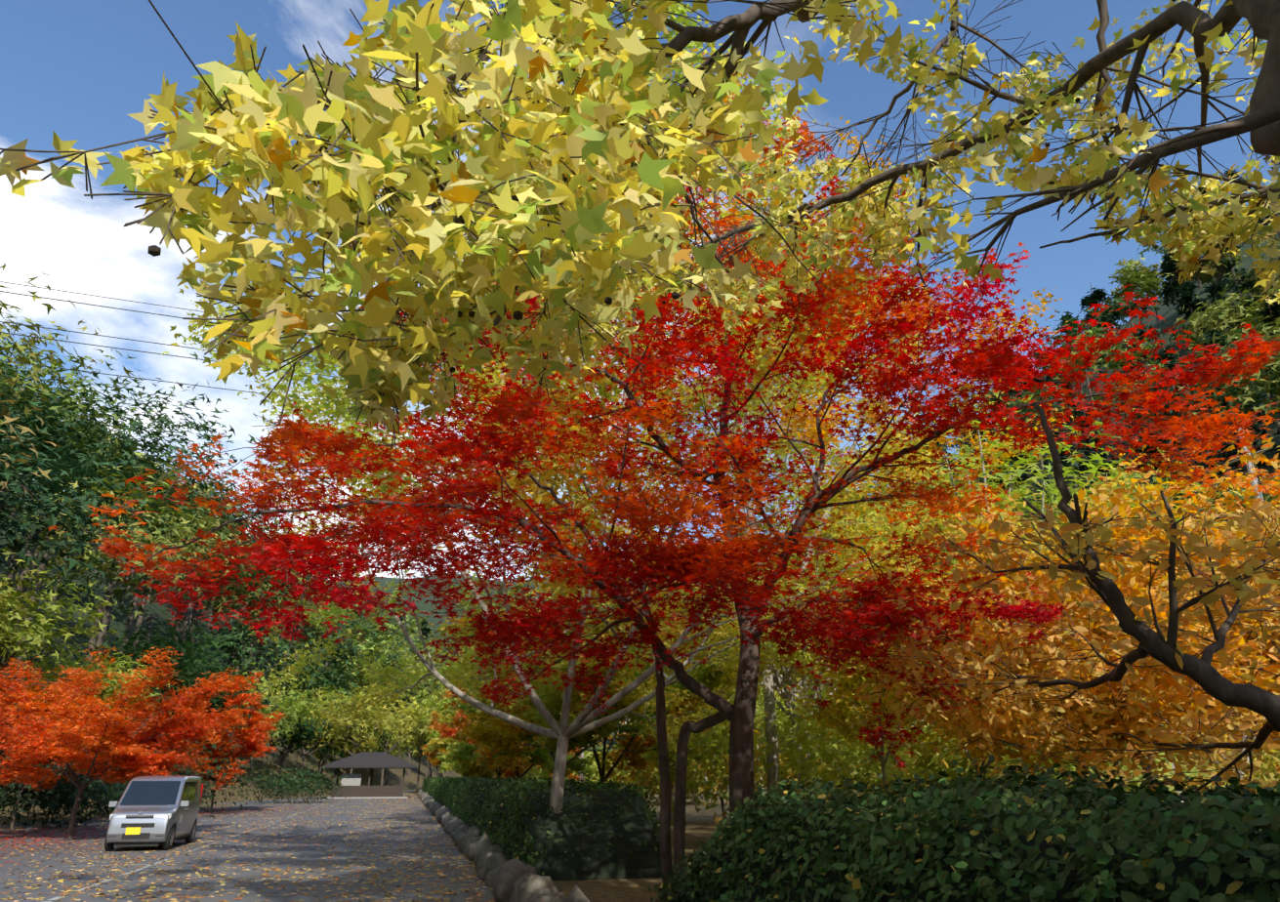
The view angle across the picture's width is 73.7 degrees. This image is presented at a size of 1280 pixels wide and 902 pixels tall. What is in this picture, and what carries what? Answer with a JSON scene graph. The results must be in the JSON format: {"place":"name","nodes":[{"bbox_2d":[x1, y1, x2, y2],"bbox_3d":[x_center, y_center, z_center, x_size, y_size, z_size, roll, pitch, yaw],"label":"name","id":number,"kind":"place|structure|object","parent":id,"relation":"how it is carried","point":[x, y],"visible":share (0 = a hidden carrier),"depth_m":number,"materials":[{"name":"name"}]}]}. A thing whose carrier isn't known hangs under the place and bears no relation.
{"place":"outdoors","nodes":[
{"label":"outdoors","id":0,"kind":"place"},
{"bbox_2d":[0,788,494,901],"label":"road","id":1,"kind":"structure","parent":0,"point":[275,891],"depth_m":18.82,"materials":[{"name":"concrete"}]},
{"bbox_2d":[0,664,111,829],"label":"red maple tree","id":2,"kind":"object","parent":1,"relation":"on","point":[4,699],"depth_m":31.06,"materials":[{"name":"plant"}]},
{"bbox_2d":[0,645,241,840],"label":"red maple tree","id":3,"kind":"object","parent":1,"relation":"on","point":[134,756],"depth_m":25.23,"materials":[{"name":"plant"}]},
{"bbox_2d":[104,775,204,851],"bbox_3d":[-12.867,9.601,22.775,1.850,1.762,3.410,5,-22,-14],"label":"kei car","id":4,"kind":"object","parent":1,"relation":"on","point":[158,810],"visible":1,"depth_m":21.82,"materials":[{"name":"grey paint"}]},
{"bbox_2d":[42,806,318,901],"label":"road markings","id":5,"kind":"object","parent":1,"relation":"on","point":[104,881],"visible":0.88,"depth_m":17.75,"materials":[{"name":"grey paint"}]},
{"bbox_2d":[126,670,288,813],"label":"red maple tree","id":6,"kind":"object","parent":1,"relation":"on","point":[248,734],"depth_m":44.67,"materials":[{"name":"plant"}]},
{"bbox_2d":[322,751,417,798],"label":"pavilion","id":7,"kind":"structure","parent":1,"relation":"on","point":[371,761],"depth_m":73.25,"materials":[{"name":"grey wood"}]},
{"bbox_2d":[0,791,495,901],"bbox_3d":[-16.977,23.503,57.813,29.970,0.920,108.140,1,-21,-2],"label":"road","id":8,"kind":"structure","parent":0,"point":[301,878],"depth_m":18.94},
{"bbox_2d":[552,870,694,901],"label":"planting bed soil","id":9,"kind":"structure","parent":0,"point":[618,890],"depth_m":12.47,"materials":[{"name":"brown soil"}]},
{"bbox_2d":[0,281,1270,489],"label":"power lines","id":10,"kind":"object","parent":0,"point":[324,375],"visible":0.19,"depth_m":20.85,"materials":[{"name":"black metal"}]},
{"bbox_2d":[0,211,1279,892],"bbox_3d":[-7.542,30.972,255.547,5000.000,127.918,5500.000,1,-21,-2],"label":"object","id":11,"kind":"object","parent":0,"point":[701,827],"depth_m":112.53,"materials":[{"name":"plant"}]},
{"bbox_2d":[0,696,356,831],"bbox_3d":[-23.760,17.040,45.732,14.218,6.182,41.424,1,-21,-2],"label":"shrub","id":12,"kind":"object","parent":11,"relation":"on","point":[67,792],"depth_m":32.82,"materials":[{"name":"plant"}]},
{"bbox_2d":[0,548,473,805],"bbox_3d":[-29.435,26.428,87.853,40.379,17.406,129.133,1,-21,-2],"label":"roadside tree","id":13,"kind":"object","parent":11,"relation":"on","point":[412,724],"depth_m":58.92,"materials":[{"name":"green plant"}]},
{"bbox_2d":[418,710,454,769],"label":"tree","id":14,"kind":"object","parent":11,"relation":"on","point":[432,758],"depth_m":80.73,"materials":[{"name":"yellow plant"}]},
{"bbox_2d":[422,697,469,773],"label":"tree","id":15,"kind":"object","parent":11,"relation":"on","point":[447,715],"depth_m":67.68,"materials":[{"name":"plant"}]},
{"bbox_2d":[427,737,529,778],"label":"tree","id":16,"kind":"object","parent":11,"relation":"on","point":[442,744],"depth_m":54.60,"materials":[{"name":"green plant"}]},
{"bbox_2d":[416,788,590,901],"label":"stone edging","id":17,"kind":"object","parent":11,"relation":"on","point":[514,880],"visible":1,"depth_m":14.41,"materials":[{"name":"grey stone"}]},
{"bbox_2d":[427,674,580,781],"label":"tree","id":18,"kind":"object","parent":11,"relation":"on","point":[446,732],"depth_m":45.97,"materials":[{"name":"plant"}]},
{"bbox_2d":[433,640,601,781],"bbox_3d":[-5.312,12.046,38.135,8.465,7.890,7.515,1,-21,-2],"label":"tree","id":19,"kind":"object","parent":11,"relation":"on","point":[463,753],"depth_m":37.73,"materials":[{"name":"green plant"}]},
{"bbox_2d":[421,773,673,880],"bbox_3d":[-10.572,19.797,49.534,2.873,1.821,79.166,5,-22,-14],"label":"hedge","id":20,"kind":"object","parent":11,"relation":"on","point":[601,864],"depth_m":14.57,"materials":[{"name":"green plant"}]},
{"bbox_2d":[427,614,736,785],"bbox_3d":[-1.723,9.549,31.318,11.394,7.722,9.553,1,-21,-2],"label":"tree","id":21,"kind":"object","parent":11,"relation":"on","point":[492,728],"depth_m":31.26,"materials":[{"name":"green plant"}]},
{"bbox_2d":[162,0,1009,814],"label":"sweetgum tree","id":22,"kind":"object","parent":11,"relation":"on","point":[340,413],"depth_m":15.83,"materials":[{"name":"plant"}]},
{"bbox_2d":[499,582,740,784],"bbox_3d":[-0.203,7.032,23.562,8.018,6.903,7.927,1,-21,-2],"label":"tree","id":23,"kind":"object","parent":11,"relation":"on","point":[548,695],"depth_m":23.68,"materials":[{"name":"plant"}]},
{"bbox_2d":[0,150,1279,777],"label":"trees","id":24,"kind":"object","parent":11,"relation":"on","point":[53,449],"depth_m":81.52,"materials":[{"name":"green plant"}]},
{"bbox_2d":[0,0,1279,454],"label":"sweetgum wood","id":25,"kind":"object","parent":11,"relation":"on","point":[1259,121],"visible":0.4,"depth_m":4.89,"materials":[{"name":"plant"}]},
{"bbox_2d":[0,0,1279,436],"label":"sweetgum canopy leaves","id":26,"kind":"object","parent":25,"relation":"attached to","point":[391,146],"visible":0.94,"depth_m":3.06,"materials":[{"name":"yellow plant"}]},
{"bbox_2d":[147,0,1226,372],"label":"seed balls","id":27,"kind":"object","parent":25,"relation":"attached to","point":[155,252],"visible":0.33,"depth_m":2.98,"materials":[{"name":"black plant"}]},
{"bbox_2d":[82,88,1278,884],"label":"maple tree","id":28,"kind":"object","parent":11,"relation":"on","point":[739,714],"visible":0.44,"depth_m":10.28,"materials":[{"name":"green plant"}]},
{"bbox_2d":[45,84,1279,771],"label":"red maple leaves","id":29,"kind":"object","parent":28,"relation":"attached to","point":[993,370],"visible":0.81,"depth_m":8.97,"materials":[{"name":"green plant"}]},
{"bbox_2d":[427,44,1076,792],"bbox_3d":[2.647,0.258,25.602,17.375,21.260,14.105,8,-22,-20],"label":"sweetgum tree","id":30,"kind":"object","parent":11,"relation":"on","point":[808,424],"depth_m":24.48,"materials":[{"name":"plant"}]},
{"bbox_2d":[436,387,1279,824],"bbox_3d":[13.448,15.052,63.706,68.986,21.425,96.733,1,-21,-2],"label":"park tree","id":31,"kind":"object","parent":11,"relation":"on","point":[1018,472],"depth_m":22.42,"materials":[{"name":"plant"}]},
{"bbox_2d":[460,684,1279,826],"bbox_3d":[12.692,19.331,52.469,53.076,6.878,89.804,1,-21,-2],"label":"understory bush","id":32,"kind":"object","parent":11,"relation":"on","point":[825,760],"depth_m":25.03,"materials":[{"name":"green plant"}]},
{"bbox_2d":[767,505,984,790],"bbox_3d":[5.910,4.859,18.310,5.839,7.158,5.361,1,-21,-2],"label":"tree","id":33,"kind":"object","parent":11,"relation":"on","point":[846,718],"depth_m":18.30,"materials":[{"name":"plant"}]},
{"bbox_2d":[806,476,1104,775],"bbox_3d":[5.921,4.176,15.790,5.484,6.633,5.662,1,-21,-2],"label":"tree","id":34,"kind":"object","parent":11,"relation":"on","point":[890,694],"depth_m":15.89,"materials":[{"name":"yellow plant"}]},
{"bbox_2d":[647,754,1279,901],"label":"hedge","id":35,"kind":"object","parent":11,"relation":"on","point":[1231,818],"depth_m":3.45,"materials":[{"name":"green plant"}]},
{"bbox_2d":[772,401,1279,795],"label":"tree","id":36,"kind":"object","parent":11,"relation":"on","point":[1249,522],"depth_m":7.26,"materials":[{"name":"orange plant"}]},
{"bbox_2d":[887,489,1278,790],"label":"tree","id":37,"kind":"object","parent":11,"relation":"on","point":[999,733],"depth_m":11.39,"materials":[{"name":"plant"}]},
{"bbox_2d":[935,437,1279,786],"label":"tree","id":38,"kind":"object","parent":11,"relation":"on","point":[1167,681],"depth_m":9.91,"materials":[{"name":"orange plant"}]},
{"bbox_2d":[995,463,1244,788],"bbox_3d":[7.805,3.336,13.118,5.718,6.287,4.628,1,-21,-2],"label":"tree","id":39,"kind":"object","parent":11,"relation":"on","point":[1102,491],"depth_m":13.14,"materials":[{"name":"yellow plant"}]},
{"bbox_2d":[1223,427,1279,564],"bbox_3d":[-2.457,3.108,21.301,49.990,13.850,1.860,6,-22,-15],"label":"wooden utility pole","id":40,"kind":"object","parent":11,"relation":"on","point":[1254,481],"visible":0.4,"depth_m":29.61,"materials":[{"name":"grey wood"}]},
{"bbox_2d":[0,0,1279,581],"label":"sky","id":41,"kind":"structure","parent":0,"point":[74,69],"materials":[{"name":"blue"}]}
]}

